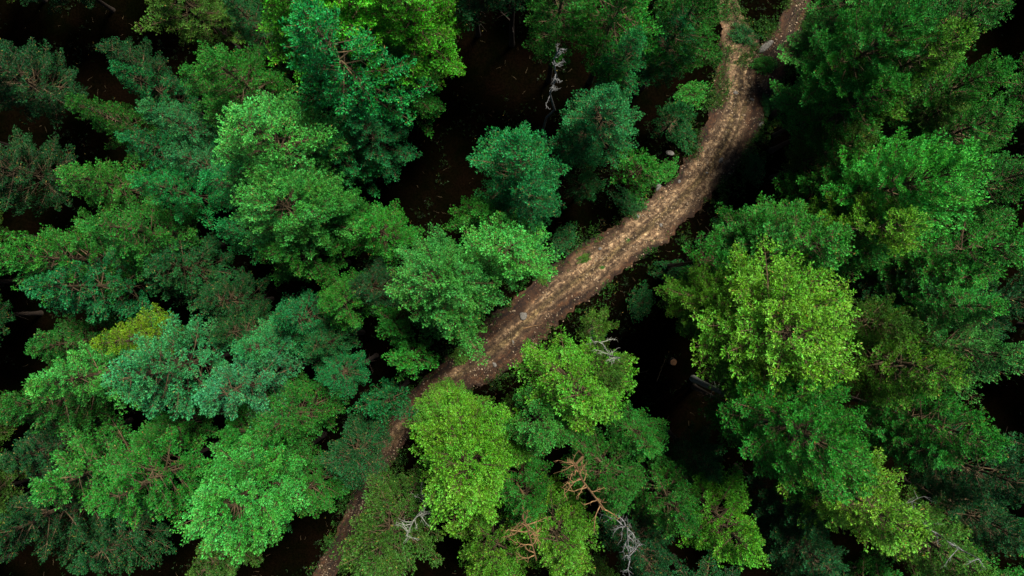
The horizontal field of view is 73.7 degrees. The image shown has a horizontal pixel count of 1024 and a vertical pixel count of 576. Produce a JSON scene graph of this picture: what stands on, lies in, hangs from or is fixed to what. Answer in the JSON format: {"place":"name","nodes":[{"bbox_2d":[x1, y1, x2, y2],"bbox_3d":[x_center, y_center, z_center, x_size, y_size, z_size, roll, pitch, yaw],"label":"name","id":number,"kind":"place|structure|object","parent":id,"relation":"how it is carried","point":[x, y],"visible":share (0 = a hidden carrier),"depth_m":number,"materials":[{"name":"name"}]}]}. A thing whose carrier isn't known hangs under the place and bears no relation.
{"place":"outdoors","nodes":[
{"label":"outdoors","id":0,"kind":"place"},
{"bbox_2d":[0,0,1023,575],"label":"ground","id":1,"kind":"structure","parent":0,"point":[492,62],"depth_m":42.01,"materials":[{"name":"soil"}]},
{"bbox_2d":[0,124,97,216],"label":"pine tree","id":2,"kind":"object","parent":1,"relation":"on","point":[14,194],"visible":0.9,"depth_m":35.89,"materials":[{"name":"green plant"}]},
{"bbox_2d":[0,36,102,128],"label":"pine tree","id":3,"kind":"object","parent":1,"relation":"on","point":[11,90],"visible":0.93,"depth_m":35.56,"materials":[{"name":"green plant"}]},
{"bbox_2d":[0,345,123,435],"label":"pine tree","id":4,"kind":"object","parent":1,"relation":"on","point":[49,412],"visible":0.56,"depth_m":32.55,"materials":[{"name":"green plant"}]},
{"bbox_2d":[0,402,132,477],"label":"pine tree","id":5,"kind":"object","parent":1,"relation":"on","point":[44,444],"visible":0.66,"depth_m":33.87,"materials":[{"name":"green plant"}]},
{"bbox_2d":[0,207,149,306],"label":"pine tree","id":6,"kind":"object","parent":1,"relation":"on","point":[70,243],"visible":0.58,"depth_m":31.52,"materials":[{"name":"green plant"}]},
{"bbox_2d":[0,455,166,567],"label":"pine tree","id":7,"kind":"object","parent":1,"relation":"on","point":[25,519],"visible":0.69,"depth_m":31.91,"materials":[{"name":"green plant"}]},
{"bbox_2d":[24,314,151,365],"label":"pine tree","id":8,"kind":"object","parent":1,"relation":"on","point":[76,337],"visible":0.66,"depth_m":34.34,"materials":[{"name":"green plant"}]},
{"bbox_2d":[19,234,174,327],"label":"pine tree","id":9,"kind":"object","parent":1,"relation":"on","point":[90,285],"visible":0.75,"depth_m":32.68,"materials":[{"name":"green plant"}]},
{"bbox_2d":[28,404,179,511],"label":"pine tree","id":10,"kind":"object","parent":1,"relation":"on","point":[90,448],"visible":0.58,"depth_m":32.31,"materials":[{"name":"green plant"}]},
{"bbox_2d":[23,332,200,414],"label":"pine tree","id":11,"kind":"object","parent":1,"relation":"on","point":[49,377],"visible":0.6,"depth_m":30.59,"materials":[{"name":"green plant"}]},
{"bbox_2d":[53,146,190,225],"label":"pine tree","id":12,"kind":"object","parent":1,"relation":"on","point":[71,173],"visible":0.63,"depth_m":33.54,"materials":[{"name":"green plant"}]},
{"bbox_2d":[66,498,181,575],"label":"pine tree","id":13,"kind":"object","parent":1,"relation":"on","point":[112,551],"visible":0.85,"depth_m":34.29,"materials":[{"name":"green plant"}]},
{"bbox_2d":[64,91,183,156],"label":"pine tree","id":14,"kind":"object","parent":1,"relation":"on","point":[120,124],"visible":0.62,"depth_m":33.25,"materials":[{"name":"green plant"}]},
{"bbox_2d":[74,187,225,282],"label":"pine tree","id":15,"kind":"object","parent":1,"relation":"on","point":[165,235],"visible":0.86,"depth_m":32.54,"materials":[{"name":"green plant"}]},
{"bbox_2d":[89,302,215,362],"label":"pine tree","id":16,"kind":"object","parent":1,"relation":"on","point":[123,343],"visible":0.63,"depth_m":31.38,"materials":[{"name":"green plant"}]},
{"bbox_2d":[95,36,211,107],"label":"pine tree","id":17,"kind":"object","parent":1,"relation":"on","point":[127,51],"visible":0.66,"depth_m":33.86,"materials":[{"name":"green plant"}]},
{"bbox_2d":[82,423,238,530],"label":"pine tree","id":18,"kind":"object","parent":1,"relation":"on","point":[100,497],"visible":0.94,"depth_m":31.11,"materials":[{"name":"green plant"}]},
{"bbox_2d":[108,59,217,132],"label":"pine tree","id":19,"kind":"object","parent":1,"relation":"on","point":[141,89],"visible":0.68,"depth_m":34.32,"materials":[{"name":"green plant"}]},
{"bbox_2d":[114,123,217,192],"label":"pine tree","id":20,"kind":"object","parent":1,"relation":"on","point":[144,142],"visible":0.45,"depth_m":32.63,"materials":[{"name":"green plant"}]},
{"bbox_2d":[100,308,244,420],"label":"pine tree","id":21,"kind":"object","parent":1,"relation":"on","point":[143,361],"visible":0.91,"depth_m":30.21,"materials":[{"name":"green plant"}]},
{"bbox_2d":[129,405,226,453],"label":"pine tree","id":22,"kind":"object","parent":1,"relation":"on","point":[188,424],"visible":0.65,"depth_m":34.71,"materials":[{"name":"green plant"}]},
{"bbox_2d":[125,163,238,230],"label":"pine tree","id":23,"kind":"object","parent":1,"relation":"on","point":[154,184],"visible":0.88,"depth_m":32.66,"materials":[{"name":"green plant"}]},
{"bbox_2d":[132,0,244,53],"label":"pine tree","id":24,"kind":"object","parent":1,"relation":"on","point":[189,30],"visible":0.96,"depth_m":35.80,"materials":[{"name":"green plant"}]},
{"bbox_2d":[140,227,238,312],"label":"pine tree","id":25,"kind":"object","parent":1,"relation":"on","point":[162,266],"visible":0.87,"depth_m":35.16,"materials":[{"name":"green plant"}]},
{"bbox_2d":[135,96,243,162],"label":"pine tree","id":26,"kind":"object","parent":1,"relation":"on","point":[143,107],"visible":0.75,"depth_m":33.74,"materials":[{"name":"green plant"}]},
{"bbox_2d":[193,266,274,342],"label":"pine tree","id":27,"kind":"object","parent":1,"relation":"on","point":[208,300],"visible":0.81,"depth_m":35.23,"materials":[{"name":"green plant"}]},
{"bbox_2d":[192,39,297,131],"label":"pine tree","id":28,"kind":"object","parent":1,"relation":"on","point":[233,63],"visible":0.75,"depth_m":31.49,"materials":[{"name":"green plant"}]},
{"bbox_2d":[170,422,326,567],"bbox_3d":[-11.664,8.892,33.903,5.296,17.033,5.963,-26,90,0],"label":"pine tree","id":29,"kind":"object","parent":1,"relation":"on","point":[224,518],"visible":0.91,"depth_m":28.77,"materials":[{"name":"green plant"}]},
{"bbox_2d":[191,336,315,427],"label":"pine tree","id":30,"kind":"object","parent":1,"relation":"on","point":[237,377],"visible":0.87,"depth_m":30.29,"materials":[{"name":"green plant"}]},
{"bbox_2d":[229,318,312,366],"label":"pine tree","id":31,"kind":"object","parent":1,"relation":"on","point":[263,336],"visible":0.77,"depth_m":32.02,"materials":[{"name":"green plant"}]},
{"bbox_2d":[211,90,352,210],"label":"pine tree","id":32,"kind":"object","parent":1,"relation":"on","point":[233,143],"visible":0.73,"depth_m":29.47,"materials":[{"name":"green plant"}]},
{"bbox_2d":[229,153,363,262],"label":"pine tree","id":33,"kind":"object","parent":1,"relation":"on","point":[279,188],"visible":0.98,"depth_m":29.07,"materials":[{"name":"green plant"}]},
{"bbox_2d":[251,369,349,451],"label":"pine tree","id":34,"kind":"object","parent":1,"relation":"on","point":[269,428],"visible":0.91,"depth_m":32.05,"materials":[{"name":"green plant"}]},
{"bbox_2d":[256,218,350,289],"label":"pine tree","id":35,"kind":"object","parent":1,"relation":"on","point":[295,264],"visible":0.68,"depth_m":32.44,"materials":[{"name":"green plant"}]},
{"bbox_2d":[268,286,347,348],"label":"pine tree","id":36,"kind":"object","parent":1,"relation":"on","point":[282,317],"visible":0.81,"depth_m":32.76,"materials":[{"name":"green plant"}]},
{"bbox_2d":[284,444,355,518],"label":"pine tree","id":37,"kind":"object","parent":1,"relation":"on","point":[325,499],"visible":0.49,"depth_m":35.60,"materials":[{"name":"green plant"}]},
{"bbox_2d":[276,118,382,198],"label":"pine tree","id":38,"kind":"object","parent":1,"relation":"on","point":[354,170],"visible":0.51,"depth_m":34.52,"materials":[{"name":"green plant"}]},
{"bbox_2d":[314,348,378,404],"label":"pine tree","id":39,"kind":"object","parent":1,"relation":"on","point":[336,379],"visible":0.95,"depth_m":33.64,"materials":[{"name":"green plant"}]},
{"bbox_2d":[316,267,384,331],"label":"pine tree","id":40,"kind":"object","parent":1,"relation":"on","point":[332,301],"visible":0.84,"depth_m":32.29,"materials":[{"name":"green plant"}]},
{"bbox_2d":[311,412,392,491],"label":"pine tree","id":41,"kind":"object","parent":1,"relation":"on","point":[339,461],"visible":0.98,"depth_m":33.63,"materials":[{"name":"green plant"}]},
{"bbox_2d":[279,0,436,129],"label":"pine tree","id":42,"kind":"object","parent":1,"relation":"on","point":[302,38],"visible":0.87,"depth_m":29.59,"materials":[{"name":"green plant"}]},
{"bbox_2d":[269,0,454,88],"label":"pine tree","id":43,"kind":"object","parent":1,"relation":"on","point":[356,19],"visible":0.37,"depth_m":30.63,"materials":[{"name":"green plant"}]},
{"bbox_2d":[345,251,403,317],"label":"pine tree","id":44,"kind":"object","parent":1,"relation":"on","point":[379,269],"visible":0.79,"depth_m":33.84,"materials":[{"name":"green plant"}]},
{"bbox_2d":[338,99,421,183],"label":"pine tree","id":45,"kind":"object","parent":1,"relation":"on","point":[371,128],"visible":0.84,"depth_m":34.17,"materials":[{"name":"green plant"}]},
{"bbox_2d":[337,199,424,265],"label":"pine tree","id":46,"kind":"object","parent":1,"relation":"on","point":[368,241],"visible":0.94,"depth_m":33.98,"materials":[{"name":"green plant"}]},
{"bbox_2d":[329,463,444,575],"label":"pine tree","id":47,"kind":"object","parent":1,"relation":"on","point":[366,538],"visible":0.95,"depth_m":32.39,"materials":[{"name":"green plant"}]},
{"bbox_2d":[369,43,446,138],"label":"pine tree","id":48,"kind":"object","parent":1,"relation":"on","point":[427,105],"visible":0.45,"depth_m":34.75,"materials":[{"name":"green plant"}]},
{"bbox_2d":[355,0,469,90],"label":"pine tree","id":49,"kind":"object","parent":1,"relation":"on","point":[447,34],"visible":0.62,"depth_m":31.86,"materials":[{"name":"green plant"}]},
{"bbox_2d":[384,223,510,328],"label":"pine tree","id":50,"kind":"object","parent":1,"relation":"on","point":[420,267],"visible":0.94,"depth_m":28.57,"materials":[{"name":"green plant"}]},
{"bbox_2d":[412,272,491,365],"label":"pine tree","id":51,"kind":"object","parent":1,"relation":"on","point":[465,334],"visible":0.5,"depth_m":31.54,"materials":[{"name":"green plant"}]},
{"bbox_2d":[409,382,532,534],"bbox_3d":[-1.894,7.410,33.996,5.838,17.184,6.574,-23,90,0],"label":"pine tree","id":52,"kind":"object","parent":1,"relation":"on","point":[452,487],"visible":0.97,"depth_m":28.44,"materials":[{"name":"green plant"}]},
{"bbox_2d":[440,487,541,575],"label":"pine tree","id":53,"kind":"object","parent":1,"relation":"on","point":[506,563],"visible":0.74,"depth_m":31.49,"materials":[{"name":"green plant"}]},
{"bbox_2d":[451,202,564,297],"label":"pine tree","id":54,"kind":"object","parent":1,"relation":"on","point":[510,233],"visible":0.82,"depth_m":30.25,"materials":[{"name":"green plant"}]},
{"bbox_2d":[0,0,1023,575],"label":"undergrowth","id":55,"kind":"object","parent":1,"relation":"on","point":[510,284],"visible":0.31,"depth_m":41.82,"materials":[{"name":"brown plant"}]},
{"bbox_2d":[466,121,571,227],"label":"pine tree","id":56,"kind":"object","parent":1,"relation":"on","point":[520,138],"visible":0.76,"depth_m":29.58,"materials":[{"name":"green plant"}]},
{"bbox_2d":[485,452,558,527],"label":"pine tree","id":57,"kind":"object","parent":1,"relation":"on","point":[514,494],"visible":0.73,"depth_m":31.43,"materials":[{"name":"green plant"}]},
{"bbox_2d":[488,158,565,259],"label":"pine tree","id":58,"kind":"object","parent":1,"relation":"on","point":[545,210],"visible":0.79,"depth_m":30.10,"materials":[{"name":"green plant"}]},
{"bbox_2d":[499,382,575,456],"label":"pine tree","id":59,"kind":"object","parent":1,"relation":"on","point":[539,436],"visible":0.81,"depth_m":29.44,"materials":[{"name":"green plant"}]},
{"bbox_2d":[498,464,604,575],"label":"pine tree","id":60,"kind":"object","parent":1,"relation":"on","point":[570,560],"visible":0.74,"depth_m":30.33,"materials":[{"name":"green plant"}]},
{"bbox_2d":[521,0,623,82],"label":"pine tree","id":61,"kind":"object","parent":1,"relation":"on","point":[541,9],"visible":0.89,"depth_m":32.05,"materials":[{"name":"green plant"}]},
{"bbox_2d":[507,324,638,435],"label":"pine tree","id":62,"kind":"object","parent":1,"relation":"on","point":[580,407],"visible":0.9,"depth_m":30.20,"materials":[{"name":"green plant"}]},
{"bbox_2d":[559,81,641,169],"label":"pine tree","id":63,"kind":"object","parent":1,"relation":"on","point":[610,99],"visible":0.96,"depth_m":30.76,"materials":[{"name":"green plant"}]},
{"bbox_2d":[559,424,651,524],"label":"pine tree","id":64,"kind":"object","parent":1,"relation":"on","point":[613,496],"visible":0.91,"depth_m":30.61,"materials":[{"name":"green plant"}]},
{"bbox_2d":[554,0,664,91],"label":"pine tree","id":65,"kind":"object","parent":1,"relation":"on","point":[617,13],"visible":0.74,"depth_m":31.69,"materials":[{"name":"green plant"}]},
{"bbox_2d":[591,24,649,117],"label":"pine tree","id":66,"kind":"object","parent":1,"relation":"on","point":[627,41],"visible":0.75,"depth_m":31.37,"materials":[{"name":"green plant"}]},
{"bbox_2d":[592,497,677,575],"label":"pine tree","id":67,"kind":"object","parent":1,"relation":"on","point":[640,559],"visible":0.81,"depth_m":32.10,"materials":[{"name":"green plant"}]},
{"bbox_2d":[603,399,669,461],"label":"pine tree","id":68,"kind":"object","parent":1,"relation":"on","point":[652,442],"visible":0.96,"depth_m":32.65,"materials":[{"name":"green plant"}]},
{"bbox_2d":[624,453,702,538],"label":"pine tree","id":69,"kind":"object","parent":1,"relation":"on","point":[682,507],"visible":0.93,"depth_m":31.25,"materials":[{"name":"green plant"}]},
{"bbox_2d":[630,5,700,91],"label":"pine tree","id":70,"kind":"object","parent":1,"relation":"on","point":[673,20],"visible":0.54,"depth_m":33.74,"materials":[{"name":"green plant"}]},
{"bbox_2d":[635,0,731,90],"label":"pine tree","id":71,"kind":"object","parent":1,"relation":"on","point":[670,6],"visible":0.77,"depth_m":32.18,"materials":[{"name":"green plant"}]},
{"bbox_2d":[658,421,727,483],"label":"pine tree","id":72,"kind":"object","parent":1,"relation":"on","point":[708,461],"visible":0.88,"depth_m":34.65,"materials":[{"name":"green plant"}]},
{"bbox_2d":[653,253,762,352],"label":"pine tree","id":73,"kind":"object","parent":1,"relation":"on","point":[680,294],"visible":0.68,"depth_m":31.40,"materials":[{"name":"green plant"}]},
{"bbox_2d":[669,462,770,570],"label":"pine tree","id":74,"kind":"object","parent":1,"relation":"on","point":[723,550],"visible":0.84,"depth_m":31.01,"materials":[{"name":"green plant"}]},
{"bbox_2d":[705,195,804,298],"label":"pine tree","id":75,"kind":"object","parent":1,"relation":"on","point":[782,229],"visible":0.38,"depth_m":31.96,"materials":[{"name":"green plant"}]},
{"bbox_2d":[688,233,863,420],"bbox_3d":[11.156,2.052,33.472,7.454,17.571,7.779,21,90,0],"label":"pine tree","id":76,"kind":"object","parent":1,"relation":"on","point":[808,324],"visible":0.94,"depth_m":27.28,"materials":[{"name":"green plant"}]},
{"bbox_2d":[733,460,829,546],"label":"pine tree","id":77,"kind":"object","parent":1,"relation":"on","point":[766,498],"visible":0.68,"depth_m":33.75,"materials":[{"name":"green plant"}]},
{"bbox_2d":[690,368,880,505],"bbox_3d":[11.116,5.793,32.408,5.151,19.818,5.511,-19,90,0],"label":"pine tree","id":78,"kind":"object","parent":1,"relation":"on","point":[817,451],"visible":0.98,"depth_m":25.52,"materials":[{"name":"green plant"}]},
{"bbox_2d":[742,487,851,575],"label":"pine tree","id":79,"kind":"object","parent":1,"relation":"on","point":[822,555],"visible":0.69,"depth_m":32.68,"materials":[{"name":"green plant"}]},
{"bbox_2d":[742,191,862,282],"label":"pine tree","id":80,"kind":"object","parent":1,"relation":"on","point":[829,250],"visible":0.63,"depth_m":29.64,"materials":[{"name":"green plant"}]},
{"bbox_2d":[769,73,857,149],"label":"pine tree","id":81,"kind":"object","parent":1,"relation":"on","point":[782,100],"visible":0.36,"depth_m":36.16,"materials":[{"name":"green plant"}]},
{"bbox_2d":[769,117,881,203],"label":"pine tree","id":82,"kind":"object","parent":1,"relation":"on","point":[796,155],"visible":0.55,"depth_m":34.07,"materials":[{"name":"green plant"}]},
{"bbox_2d":[773,155,889,231],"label":"pine tree","id":83,"kind":"object","parent":1,"relation":"on","point":[805,181],"visible":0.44,"depth_m":33.91,"materials":[{"name":"green plant"}]},
{"bbox_2d":[768,67,915,166],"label":"pine tree","id":84,"kind":"object","parent":1,"relation":"on","point":[896,85],"visible":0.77,"depth_m":31.97,"materials":[{"name":"green plant"}]},
{"bbox_2d":[772,410,934,561],"bbox_3d":[15.187,9.511,34.075,5.549,16.553,6.821,-9,90,0],"label":"pine tree","id":85,"kind":"object","parent":1,"relation":"on","point":[892,532],"visible":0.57,"depth_m":28.97,"materials":[{"name":"green plant"}]},
{"bbox_2d":[770,0,955,123],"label":"pine tree","id":86,"kind":"object","parent":1,"relation":"on","point":[910,30],"visible":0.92,"depth_m":30.32,"materials":[{"name":"green plant"}]},
{"bbox_2d":[792,189,933,276],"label":"pine tree","id":87,"kind":"object","parent":1,"relation":"on","point":[906,228],"visible":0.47,"depth_m":29.08,"materials":[{"name":"green plant"}]},
{"bbox_2d":[832,283,923,356],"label":"pine tree","id":88,"kind":"object","parent":1,"relation":"on","point":[894,322],"visible":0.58,"depth_m":31.58,"materials":[{"name":"green plant"}]},
{"bbox_2d":[801,15,987,126],"bbox_3d":[17.931,-9.982,34.455,5.565,15.671,4.527,19,90,0],"label":"pine tree","id":89,"kind":"object","parent":1,"relation":"on","point":[955,48],"visible":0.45,"depth_m":29.25,"materials":[{"name":"green plant"}]},
{"bbox_2d":[824,305,974,410],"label":"pine tree","id":90,"kind":"object","parent":1,"relation":"on","point":[928,384],"visible":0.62,"depth_m":30.65,"materials":[{"name":"green plant"}]},
{"bbox_2d":[846,392,955,471],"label":"pine tree","id":91,"kind":"object","parent":1,"relation":"on","point":[933,462],"visible":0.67,"depth_m":32.73,"materials":[{"name":"green plant"}]},
{"bbox_2d":[805,125,999,257],"bbox_3d":[16.975,-4.262,33.584,5.615,17.638,5.805,-13,90,0],"label":"pine tree","id":92,"kind":"object","parent":1,"relation":"on","point":[906,163],"visible":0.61,"depth_m":28.41,"materials":[{"name":"green plant"}]},
{"bbox_2d":[850,239,1000,317],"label":"pine tree","id":93,"kind":"object","parent":1,"relation":"on","point":[974,281],"visible":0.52,"depth_m":32.80,"materials":[{"name":"green plant"}]},
{"bbox_2d":[838,371,1014,472],"bbox_3d":[20.001,6.366,35.123,4.977,14.510,5.010,-31,90,0],"label":"pine tree","id":94,"kind":"object","parent":1,"relation":"on","point":[992,438],"visible":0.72,"depth_m":31.07,"materials":[{"name":"green plant"}]},
{"bbox_2d":[856,483,998,575],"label":"pine tree","id":95,"kind":"object","parent":1,"relation":"on","point":[952,533],"visible":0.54,"depth_m":31.30,"materials":[{"name":"green plant"}]},
{"bbox_2d":[846,264,1010,336],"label":"pine tree","id":96,"kind":"object","parent":1,"relation":"on","point":[962,305],"visible":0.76,"depth_m":31.07,"materials":[{"name":"green plant"}]},
{"bbox_2d":[856,0,1015,111],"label":"pine tree","id":97,"kind":"object","parent":1,"relation":"on","point":[962,7],"visible":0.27,"depth_m":29.78,"materials":[{"name":"green plant"}]},
{"bbox_2d":[859,47,1018,144],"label":"pine tree","id":98,"kind":"object","parent":1,"relation":"on","point":[983,73],"visible":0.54,"depth_m":32.04,"materials":[{"name":"green plant"}]},
{"bbox_2d":[861,294,1023,405],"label":"pine tree","id":99,"kind":"object","parent":1,"relation":"on","point":[971,345],"visible":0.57,"depth_m":29.61,"materials":[{"name":"green plant"}]},
{"bbox_2d":[864,406,1023,516],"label":"pine tree","id":100,"kind":"object","parent":1,"relation":"on","point":[994,497],"visible":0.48,"depth_m":31.88,"materials":[{"name":"green plant"}]},
{"bbox_2d":[872,203,1023,296],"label":"pine tree","id":101,"kind":"object","parent":1,"relation":"on","point":[990,250],"visible":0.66,"depth_m":32.60,"materials":[{"name":"green plant"}]},
{"bbox_2d":[885,464,1023,559],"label":"pine tree","id":102,"kind":"object","parent":1,"relation":"on","point":[985,521],"visible":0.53,"depth_m":33.14,"materials":[{"name":"green plant"}]},
{"bbox_2d":[888,88,1023,172],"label":"pine tree","id":103,"kind":"object","parent":1,"relation":"on","point":[989,143],"visible":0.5,"depth_m":32.02,"materials":[{"name":"green plant"}]},
{"bbox_2d":[906,150,1023,235],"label":"pine tree","id":104,"kind":"object","parent":1,"relation":"on","point":[1007,170],"visible":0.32,"depth_m":32.59,"materials":[{"name":"green plant"}]},
{"bbox_2d":[313,0,810,575],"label":"path","id":105,"kind":"structure","parent":0,"point":[573,274],"depth_m":41.93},
{"bbox_2d":[306,0,822,575],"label":"verge grass","id":106,"kind":"structure","parent":0,"point":[728,80],"depth_m":41.87,"materials":[{"name":"brown plant"}]},
{"bbox_2d":[697,0,769,174],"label":"side path","id":107,"kind":"structure","parent":0,"point":[713,121],"depth_m":41.97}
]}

